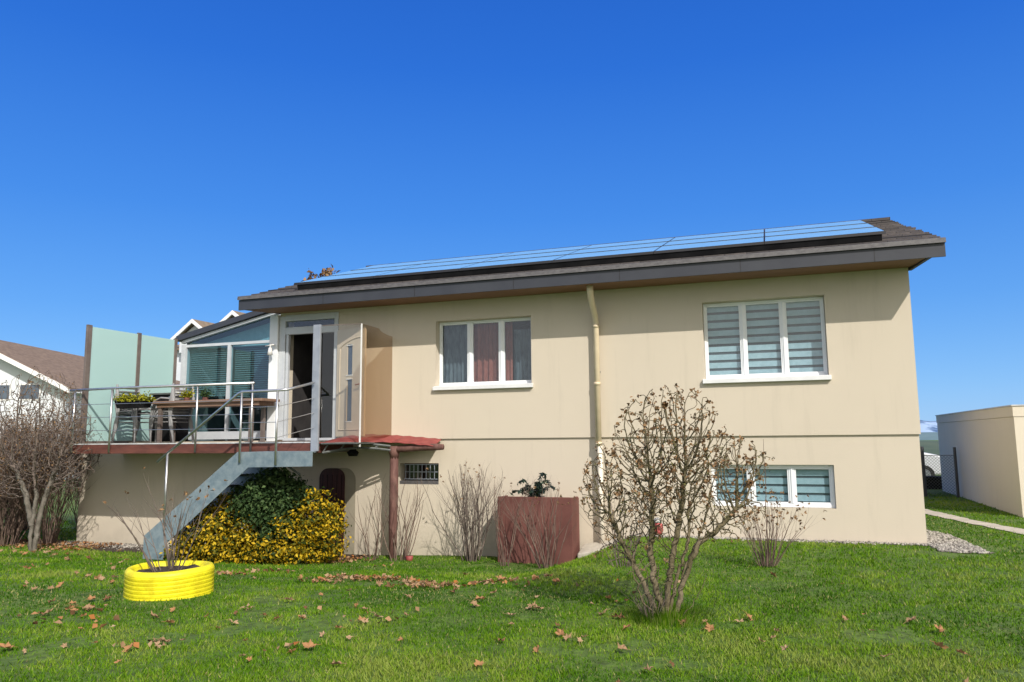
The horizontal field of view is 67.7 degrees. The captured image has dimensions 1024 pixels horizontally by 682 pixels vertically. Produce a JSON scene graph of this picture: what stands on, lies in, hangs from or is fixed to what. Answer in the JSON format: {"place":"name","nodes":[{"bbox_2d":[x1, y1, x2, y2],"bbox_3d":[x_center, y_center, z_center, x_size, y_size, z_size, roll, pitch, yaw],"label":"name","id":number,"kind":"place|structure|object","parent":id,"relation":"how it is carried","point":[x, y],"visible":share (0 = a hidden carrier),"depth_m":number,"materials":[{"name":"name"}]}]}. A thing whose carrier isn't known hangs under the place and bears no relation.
{"place":"outdoors","nodes":[
{"label":"outdoors","id":0,"kind":"place"},
{"bbox_2d":[0,440,1023,681],"bbox_3d":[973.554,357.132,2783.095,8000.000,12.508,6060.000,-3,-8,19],"label":"ground","id":1,"kind":"structure","parent":0,"point":[322,624],"depth_m":6.85,"materials":[{"name":"green plant"}]},
{"bbox_2d":[0,642,13,647],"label":"fallen leaf","id":2,"kind":"object","parent":1,"relation":"on","point":[7,645],"visible":1,"depth_m":5.93,"materials":[{"name":"brown plant"}]},
{"bbox_2d":[0,417,42,528],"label":"thicket shrub","id":3,"kind":"object","parent":1,"relation":"on","point":[6,468],"visible":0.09,"depth_m":16.32,"materials":[{"name":"brown plant"}]},
{"bbox_2d":[2,407,76,530],"bbox_3d":[-11.928,3.089,18.600,3.105,3.010,2.830,-3,-8,19],"label":"thicket shrub","id":4,"kind":"object","parent":1,"relation":"on","point":[25,527],"visible":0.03,"depth_m":18.25,"materials":[{"name":"brown plant"}]},
{"bbox_2d":[0,399,79,535],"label":"thicket shrub","id":5,"kind":"object","parent":1,"relation":"on","point":[22,464],"visible":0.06,"depth_m":17.40,"materials":[{"name":"brown plant"}]},
{"bbox_2d":[0,340,83,479],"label":"apartment house","id":6,"kind":"structure","parent":1,"relation":"on","point":[17,358],"depth_m":46.75,"materials":[{"name":"white paint"}]},
{"bbox_2d":[0,384,10,400],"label":"window","id":7,"kind":"structure","parent":6,"relation":"in","point":[4,395],"depth_m":46.54,"materials":[{"name":"grey glass"}]},
{"bbox_2d":[18,384,40,400],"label":"window","id":8,"kind":"structure","parent":6,"relation":"in","point":[33,385],"depth_m":46.56,"materials":[{"name":"grey glass"}]},
{"bbox_2d":[0,412,85,546],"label":"thicket shrub","id":9,"kind":"object","parent":1,"relation":"on","point":[15,537],"visible":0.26,"depth_m":15.51,"materials":[{"name":"brown plant"}]},
{"bbox_2d":[18,394,80,528],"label":"thicket shrub","id":10,"kind":"object","parent":1,"relation":"on","point":[75,516],"visible":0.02,"depth_m":18.16,"materials":[{"name":"brown plant"}]},
{"bbox_2d":[0,366,102,551],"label":"bare tree","id":11,"kind":"object","parent":1,"relation":"on","point":[14,465],"visible":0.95,"depth_m":14.45,"materials":[{"name":"grey plant"}]},
{"bbox_2d":[79,603,94,608],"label":"fallen leaf","id":12,"kind":"object","parent":1,"relation":"on","point":[88,606],"visible":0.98,"depth_m":7.33,"materials":[{"name":"brown plant"}]},
{"bbox_2d":[41,388,194,484],"bbox_3d":[-8.750,2.660,17.381,3.418,3.489,3.105,5,-9,-39],"label":"thicket shrub","id":13,"kind":"object","parent":1,"relation":"on","point":[74,429],"visible":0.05,"depth_m":16.81,"materials":[{"name":"brown plant"}]},
{"bbox_2d":[122,642,133,651],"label":"fallen leaf","id":14,"kind":"object","parent":1,"relation":"on","point":[127,648],"visible":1,"depth_m":5.87,"materials":[{"name":"brown plant"}]},
{"bbox_2d":[152,637,170,641],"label":"fallen leaf","id":15,"kind":"object","parent":1,"relation":"on","point":[163,639],"visible":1,"depth_m":6.07,"materials":[{"name":"brown plant"}]},
{"bbox_2d":[123,560,214,600],"bbox_3d":[-3.681,2.583,8.208,0.893,0.344,0.890,-3,-8,19],"label":"tyre planter","id":16,"kind":"object","parent":1,"relation":"on","point":[190,579],"visible":0.97,"depth_m":7.89,"materials":[{"name":"yellow rubber"}]},
{"bbox_2d":[102,467,227,571],"bbox_3d":[-3.677,1.922,8.116,1.389,1.168,1.112,-3,-8,19],"label":"potted bare bush","id":17,"kind":"object","parent":16,"relation":"in","point":[153,569],"visible":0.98,"depth_m":8.19,"materials":[{"name":"brown plant"}]},
{"bbox_2d":[9,541,368,559],"bbox_3d":[-6.667,3.993,14.584,8.550,0.014,1.070,-3,-8,19],"label":"soil bed","id":18,"kind":"object","parent":1,"relation":"on","point":[111,548],"visible":0.22,"depth_m":14.69,"materials":[{"name":"brown soil"}]},
{"bbox_2d":[0,402,100,545],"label":"thicket shrub","id":19,"kind":"object","parent":18,"relation":"on","point":[51,535],"visible":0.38,"depth_m":15.67,"materials":[{"name":"brown plant"}]},
{"bbox_2d":[170,310,244,380],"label":"apartment building","id":20,"kind":"structure","parent":1,"relation":"on","point":[191,325],"depth_m":75.27,"materials":[{"name":"grey tile"}]},
{"bbox_2d":[159,491,281,563],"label":"yellow shrub","id":21,"kind":"object","parent":1,"relation":"on","point":[221,543],"visible":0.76,"depth_m":12.73,"materials":[{"name":"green plant"}]},
{"bbox_2d":[143,381,315,559],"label":"steel staircase","id":22,"kind":"structure","parent":1,"relation":"on","point":[235,468],"depth_m":12.64,"materials":[{"name":"grey metal"}]},
{"bbox_2d":[220,467,319,562],"bbox_3d":[-4.065,2.924,12.938,1.566,1.692,1.113,-3,-8,19],"label":"green shrub","id":23,"kind":"object","parent":1,"relation":"on","point":[267,494],"visible":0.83,"depth_m":12.75,"materials":[{"name":"green plant"}]},
{"bbox_2d":[233,486,353,565],"bbox_3d":[-3.628,3.122,12.747,1.923,1.359,1.009,1,-8,-14],"label":"yellow shrub","id":24,"kind":"object","parent":1,"relation":"on","point":[309,544],"visible":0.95,"depth_m":12.61,"materials":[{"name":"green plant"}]},
{"bbox_2d":[302,639,320,647],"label":"fallen leaf","id":25,"kind":"object","parent":1,"relation":"on","point":[308,645],"visible":1,"depth_m":5.87,"materials":[{"name":"brown plant"}]},
{"bbox_2d":[1,538,635,652],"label":"leaf litter","id":26,"kind":"object","parent":1,"relation":"on","point":[116,617],"visible":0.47,"depth_m":9.30,"materials":[{"name":"brown plant"}]},
{"bbox_2d":[301,264,340,281],"bbox_3d":[-7.181,1.499,29.860,2.917,8.991,2.309,1,-8,-15],"label":"dark tree","id":27,"kind":"object","parent":1,"relation":"on","point":[329,271],"visible":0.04,"depth_m":30.00,"materials":[{"name":"plant"}]},
{"bbox_2d":[330,659,346,663],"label":"fallen leaf","id":28,"kind":"object","parent":1,"relation":"on","point":[335,662],"visible":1,"depth_m":5.40,"materials":[{"name":"brown plant"}]},
{"bbox_2d":[348,481,391,559],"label":"bare shrub","id":29,"kind":"object","parent":1,"relation":"on","point":[377,541],"visible":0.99,"depth_m":13.19,"materials":[{"name":"brown plant"}]},
{"bbox_2d":[319,434,443,558],"bbox_3d":[-2.175,2.801,13.098,1.960,2.429,1.190,-3,-8,19],"label":"door canopy","id":30,"kind":"object","parent":1,"relation":"on","point":[424,444],"visible":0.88,"depth_m":13.29,"materials":[{"name":"red metal"}]},
{"bbox_2d":[347,449,358,455],"bbox_3d":[-2.820,1.976,13.539,0.214,0.130,0.220,-3,-8,19],"label":"hanging lamp","id":31,"kind":"object","parent":30,"relation":"hanging from","point":[353,452],"visible":0.84,"depth_m":13.47,"materials":[{"name":"black plastic"}]},
{"bbox_2d":[372,471,429,560],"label":"bare shrub","id":32,"kind":"object","parent":1,"relation":"on","point":[405,552],"visible":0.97,"depth_m":12.88,"materials":[{"name":"brown plant"}]},
{"bbox_2d":[406,555,412,560],"bbox_3d":[-1.719,3.650,12.784,0.127,0.100,0.130,-3,-8,19],"label":"clay pot","id":33,"kind":"object","parent":1,"relation":"on","point":[409,557],"visible":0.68,"depth_m":12.74,"materials":[{"name":"ceramic"}]},
{"bbox_2d":[419,462,512,561],"bbox_3d":[-0.704,2.797,12.655,1.461,1.723,1.725,6,-10,-40],"label":"bare shrub","id":34,"kind":"object","parent":1,"relation":"on","point":[472,555],"visible":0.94,"depth_m":12.57,"materials":[{"name":"brown plant"}]},
{"bbox_2d":[467,599,480,605],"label":"fallen leaf","id":35,"kind":"object","parent":1,"relation":"on","point":[473,602],"visible":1,"depth_m":7.33,"materials":[{"name":"brown plant"}]},
{"bbox_2d":[474,659,485,665],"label":"fallen leaf","id":36,"kind":"object","parent":1,"relation":"on","point":[477,662],"visible":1,"depth_m":5.36,"materials":[{"name":"brown plant"}]},
{"bbox_2d":[17,529,993,554],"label":"gravel","id":37,"kind":"structure","parent":1,"relation":"on","point":[946,543],"depth_m":11.18,"materials":[{"name":"grey gravel"}]},
{"bbox_2d":[76,217,945,555],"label":"house","id":38,"kind":"structure","parent":1,"relation":"on","point":[790,351],"depth_m":12.84,"materials":[{"name":"beige paint"}]},
{"bbox_2d":[72,442,352,453],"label":"terrace deck","id":39,"kind":"structure","parent":38,"relation":"attached to","point":[153,448],"depth_m":13.83,"materials":[{"name":"red concrete"}]},
{"bbox_2d":[79,324,177,443],"bbox_3d":[-7.998,0.984,16.080,0.050,2.360,2.405,-3,-8,19],"label":"glass screen","id":40,"kind":"object","parent":39,"relation":"on","point":[112,358],"visible":0.56,"depth_m":15.78,"materials":[{"name":"teal glass"}]},
{"bbox_2d":[111,405,156,442],"bbox_3d":[-7.548,1.600,15.293,0.609,0.936,0.590,-3,-8,19],"label":"garden chair","id":41,"kind":"object","parent":39,"relation":"on","point":[116,427],"visible":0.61,"depth_m":15.08,"materials":[{"name":"grey metal"}]},
{"bbox_2d":[111,393,155,439],"bbox_3d":[-7.549,1.516,15.304,0.609,0.936,0.590,-3,-8,19],"label":"garden chair","id":42,"kind":"object","parent":41,"relation":"on","point":[132,412],"visible":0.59,"depth_m":15.15,"materials":[{"name":"grey metal"}]},
{"bbox_2d":[113,390,156,435],"bbox_3d":[-7.538,1.431,15.311,0.609,0.936,0.590,-3,-8,19],"label":"garden chair","id":43,"kind":"object","parent":41,"relation":"on","point":[139,414],"visible":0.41,"depth_m":15.23,"materials":[{"name":"grey metal"}]},
{"bbox_2d":[113,384,157,430],"bbox_3d":[-7.528,1.346,15.318,0.609,0.936,0.590,-3,-8,19],"label":"garden chair","id":44,"kind":"object","parent":43,"relation":"on","point":[136,409],"visible":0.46,"depth_m":15.17,"materials":[{"name":"grey metal"}]},
{"bbox_2d":[69,382,254,452],"bbox_3d":[-6.582,1.438,14.133,4.300,1.238,0.048,-3,-8,19],"label":"deck railing","id":45,"kind":"object","parent":39,"relation":"attached to","point":[196,415],"visible":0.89,"depth_m":14.09,"materials":[{"name":"metal"}]},
{"bbox_2d":[113,389,156,408],"bbox_3d":[-7.267,1.106,14.655,0.906,0.361,0.510,-3,-8,19],"label":"window box","id":46,"kind":"object","parent":45,"relation":"hanging from","point":[143,400],"visible":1,"depth_m":14.57,"materials":[{"name":"black plastic"}]},
{"bbox_2d":[150,392,188,441],"bbox_3d":[-7.290,1.641,16.297,0.700,1.040,0.500,-3,-8,19],"label":"storage box","id":47,"kind":"object","parent":39,"relation":"on","point":[180,435],"visible":0.3,"depth_m":16.11,"materials":[{"name":"black plastic"}]},
{"bbox_2d":[150,396,194,442],"bbox_3d":[-6.762,1.585,15.233,0.609,0.936,0.590,-3,-8,19],"label":"garden chair","id":48,"kind":"object","parent":39,"relation":"on","point":[173,408],"visible":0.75,"depth_m":15.04,"materials":[{"name":"grey metal"}]},
{"bbox_2d":[149,392,194,439],"bbox_3d":[-6.774,1.501,15.248,0.609,0.936,0.590,-3,-8,19],"label":"garden chair","id":49,"kind":"object","parent":48,"relation":"on","point":[174,413],"visible":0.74,"depth_m":15.06,"materials":[{"name":"grey metal"}]},
{"bbox_2d":[149,387,194,434],"bbox_3d":[-6.786,1.418,15.263,0.609,0.936,0.590,-3,-8,19],"label":"garden chair","id":50,"kind":"object","parent":49,"relation":"on","point":[173,389],"visible":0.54,"depth_m":15.07,"materials":[{"name":"grey metal"}]},
{"bbox_2d":[149,383,193,430],"bbox_3d":[-6.798,1.334,15.278,0.609,0.936,0.590,-3,-8,19],"label":"garden chair","id":51,"kind":"object","parent":50,"relation":"on","point":[171,420],"visible":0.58,"depth_m":15.08,"materials":[{"name":"grey metal"}]},
{"bbox_2d":[152,398,279,442],"bbox_3d":[-5.760,1.564,14.752,2.600,0.830,0.550,-3,-8,19],"label":"terrace table","id":52,"kind":"object","parent":39,"relation":"on","point":[263,403],"visible":0.63,"depth_m":14.58,"materials":[{"name":"brown wood"}]},
{"bbox_2d":[180,383,194,399],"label":"potted plant","id":53,"kind":"object","parent":52,"relation":"on","point":[185,396],"visible":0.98,"depth_m":14.98,"materials":[{"name":"green plant"}]},
{"bbox_2d":[199,386,214,399],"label":"potted plant","id":54,"kind":"object","parent":52,"relation":"on","point":[205,394],"visible":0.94,"depth_m":14.89,"materials":[{"name":"green plant"}]},
{"bbox_2d":[265,343,273,354],"bbox_3d":[-4.697,0.157,14.797,0.168,0.232,0.148,2,-8,-21],"label":"wall lamp","id":55,"kind":"object","parent":38,"relation":"attached to","point":[270,352],"visible":1,"depth_m":14.76,"materials":[{"name":"white plastic"}]},
{"bbox_2d":[319,468,355,553],"bbox_3d":[-3.232,3.254,14.083,0.760,1.800,0.050,-3,-8,19],"label":"basement door","id":56,"kind":"structure","parent":38,"relation":"in","point":[343,480],"depth_m":14.08,"materials":[{"name":"red wood"}]},
{"bbox_2d":[310,323,387,450],"bbox_3d":[-2.811,0.846,13.539,0.890,2.170,1.240,-3,-8,19],"label":"glass windbreak","id":57,"kind":"object","parent":38,"relation":"attached to","point":[316,378],"visible":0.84,"depth_m":13.05,"materials":[{"name":"grey metal"}]},
{"bbox_2d":[335,327,366,436],"bbox_3d":[-2.993,0.754,14.064,0.780,1.990,0.107,-6,-9,38],"label":"door leaf","id":58,"kind":"structure","parent":38,"relation":"in","point":[348,340],"depth_m":14.08,"materials":[{"name":"white plastic"}]},
{"bbox_2d":[400,463,438,483],"bbox_3d":[-1.625,2.389,13.763,0.762,0.366,0.240,-3,-8,19],"label":"window","id":59,"kind":"structure","parent":38,"relation":"in","point":[402,481],"depth_m":13.71,"materials":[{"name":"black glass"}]},
{"bbox_2d":[432,317,532,390],"bbox_3d":[-0.475,0.240,13.623,1.870,1.251,0.424,-3,-8,19],"label":"window","id":60,"kind":"structure","parent":38,"relation":"in","point":[478,354],"depth_m":13.73,"materials":[{"name":"white plastic"}]},
{"bbox_2d":[703,297,831,383],"bbox_3d":[3.970,-0.004,12.048,1.895,1.311,0.319,-3,-8,19],"label":"window","id":61,"kind":"structure","parent":38,"relation":"in","point":[779,339],"depth_m":12.15,"materials":[{"name":"white plastic"}]},
{"bbox_2d":[711,465,835,507],"bbox_3d":[4.016,2.237,11.808,1.792,0.637,0.112,-3,-8,19],"label":"window","id":62,"kind":"structure","parent":38,"relation":"in","point":[817,481],"depth_m":11.72,"materials":[{"name":"white plastic"}]},
{"bbox_2d":[489,471,535,566],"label":"bare shrub","id":63,"kind":"object","parent":1,"relation":"on","point":[503,558],"visible":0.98,"depth_m":12.01,"materials":[{"name":"brown plant"}]},
{"bbox_2d":[497,479,577,567],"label":"bare shrub","id":64,"kind":"object","parent":1,"relation":"on","point":[545,564],"visible":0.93,"depth_m":11.78,"materials":[{"name":"brown plant"}]},
{"bbox_2d":[497,495,579,564],"bbox_3d":[0.436,3.229,12.467,1.260,1.370,0.460,-3,-8,19],"label":"planter box","id":65,"kind":"object","parent":1,"relation":"on","point":[523,554],"visible":0.46,"depth_m":12.27,"materials":[{"name":"wood"}]},
{"bbox_2d":[509,472,557,496],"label":"fern like plant","id":66,"kind":"object","parent":65,"relation":"in","point":[538,489],"visible":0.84,"depth_m":12.43,"materials":[{"name":"green plant"}]},
{"bbox_2d":[555,628,565,634],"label":"fallen leaf","id":67,"kind":"object","parent":1,"relation":"on","point":[559,632],"visible":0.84,"depth_m":6.20,"materials":[{"name":"brown plant"}]},
{"bbox_2d":[563,632,571,639],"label":"fallen leaf","id":68,"kind":"object","parent":1,"relation":"on","point":[567,636],"visible":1,"depth_m":6.07,"materials":[{"name":"brown plant"}]},
{"bbox_2d":[578,540,613,557],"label":"stone slab","id":69,"kind":"structure","parent":1,"relation":"on","point":[587,549],"depth_m":12.16,"materials":[{"name":"stone"}]},
{"bbox_2d":[560,481,659,567],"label":"bare shrub","id":70,"kind":"object","parent":1,"relation":"on","point":[638,539],"visible":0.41,"depth_m":9.43,"materials":[{"name":"brown plant"}]},
{"bbox_2d":[618,643,629,649],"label":"fallen leaf","id":71,"kind":"object","parent":1,"relation":"on","point":[623,646],"visible":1,"depth_m":5.74,"materials":[{"name":"brown plant"}]},
{"bbox_2d":[614,567,677,618],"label":"dry stems","id":72,"kind":"object","parent":1,"relation":"on","point":[644,607],"visible":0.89,"depth_m":6.79,"materials":[{"name":"brown plant"}]},
{"bbox_2d":[616,598,713,628],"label":"grass tuft","id":73,"kind":"object","parent":1,"relation":"on","point":[668,618],"visible":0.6,"depth_m":6.71,"materials":[{"name":"green plant"}]},
{"bbox_2d":[578,383,774,615],"bbox_3d":[1.511,1.456,6.995,1.806,2.150,1.023,0,-7,-3],"label":"gnarled shrub","id":74,"kind":"object","parent":1,"relation":"on","point":[681,494],"visible":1,"depth_m":6.93,"materials":[{"name":"brown plant"}]},
{"bbox_2d":[654,517,662,534],"bbox_3d":[1.345,1.709,7.050,0.100,0.155,0.100,-3,-8,19],"label":"bird feeder","id":75,"kind":"object","parent":74,"relation":"hanging from","point":[657,522],"visible":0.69,"depth_m":7.02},
{"bbox_2d":[701,623,714,631],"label":"fallen leaf","id":76,"kind":"object","parent":1,"relation":"on","point":[709,627],"visible":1,"depth_m":6.34,"materials":[{"name":"brown plant"}]},
{"bbox_2d":[726,439,825,566],"bbox_3d":[3.185,2.011,9.498,1.000,1.572,1.104,6,-10,-43],"label":"twiggy shrub","id":77,"kind":"object","parent":1,"relation":"on","point":[766,549],"visible":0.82,"depth_m":9.34,"materials":[{"name":"brown plant"}]},
{"bbox_2d":[903,616,915,623],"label":"fallen leaf","id":78,"kind":"object","parent":1,"relation":"on","point":[908,619],"visible":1,"depth_m":6.52,"materials":[{"name":"brown plant"}]},
{"bbox_2d":[924,452,940,475],"bbox_3d":[12.477,4.098,26.110,4.238,1.454,1.806,-3,-8,19],"label":"parked car","id":79,"kind":"object","parent":1,"relation":"on","point":[933,465],"visible":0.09,"depth_m":24.78,"materials":[{"name":"white paint"}]},
{"bbox_2d":[926,476,941,488],"bbox_3d":[12.414,4.422,22.360,0.640,0.910,0.700,-3,-8,19],"label":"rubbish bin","id":80,"kind":"object","parent":1,"relation":"on","point":[933,481],"visible":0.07,"depth_m":22.14,"materials":[{"name":"black plastic"}]},
{"bbox_2d":[934,624,943,633],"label":"fallen leaf","id":81,"kind":"object","parent":1,"relation":"on","point":[940,628],"visible":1,"depth_m":6.21,"materials":[{"name":"brown plant"}]},
{"bbox_2d":[930,640,948,648],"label":"fallen leaf","id":82,"kind":"object","parent":1,"relation":"on","point":[940,644],"visible":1,"depth_m":5.70,"materials":[{"name":"brown plant"}]},
{"bbox_2d":[920,447,959,497],"bbox_3d":[10.686,3.534,19.289,1.055,1.720,0.100,-3,-8,19],"label":"chain link fence","id":83,"kind":"object","parent":1,"relation":"on","point":[924,473],"visible":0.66,"depth_m":19.27,"materials":[{"name":"grey metal"}]},
{"bbox_2d":[955,648,971,656],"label":"fallen leaf","id":84,"kind":"object","parent":1,"relation":"on","point":[961,651],"visible":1,"depth_m":5.54,"materials":[{"name":"brown plant"}]},
{"bbox_2d":[935,404,1023,516],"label":"garage","id":85,"kind":"structure","parent":1,"relation":"on","point":[988,443],"depth_m":16.63,"materials":[{"name":"paint"}]},
{"bbox_2d":[0,0,1023,420],"label":"sky","id":86,"kind":"structure","parent":0,"point":[164,164],"materials":[{"name":"blue"}]},
{"bbox_2d":[919,432,937,439],"bbox_3d":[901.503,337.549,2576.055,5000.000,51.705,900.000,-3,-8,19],"label":"hills","id":87,"kind":"structure","parent":0,"point":[928,435],"depth_m":2260.67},
{"bbox_2d":[920,420,937,431],"bbox_3d":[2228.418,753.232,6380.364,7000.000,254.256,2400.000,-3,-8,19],"label":"mountains","id":88,"kind":"structure","parent":0,"point":[928,426],"depth_m":5463.19,"materials":[{"name":"white snow"}]},
{"bbox_2d":[920,441,939,454],"bbox_3d":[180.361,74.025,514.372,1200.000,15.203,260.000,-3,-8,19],"label":"hill","id":89,"kind":"structure","parent":0,"point":[931,447],"depth_m":435.68,"materials":[{"name":"green plant"}]},
{"bbox_2d":[925,509,1023,533],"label":"path","id":90,"kind":"structure","parent":0,"point":[966,520],"depth_m":13.54,"materials":[{"name":"concrete"}]}
]}

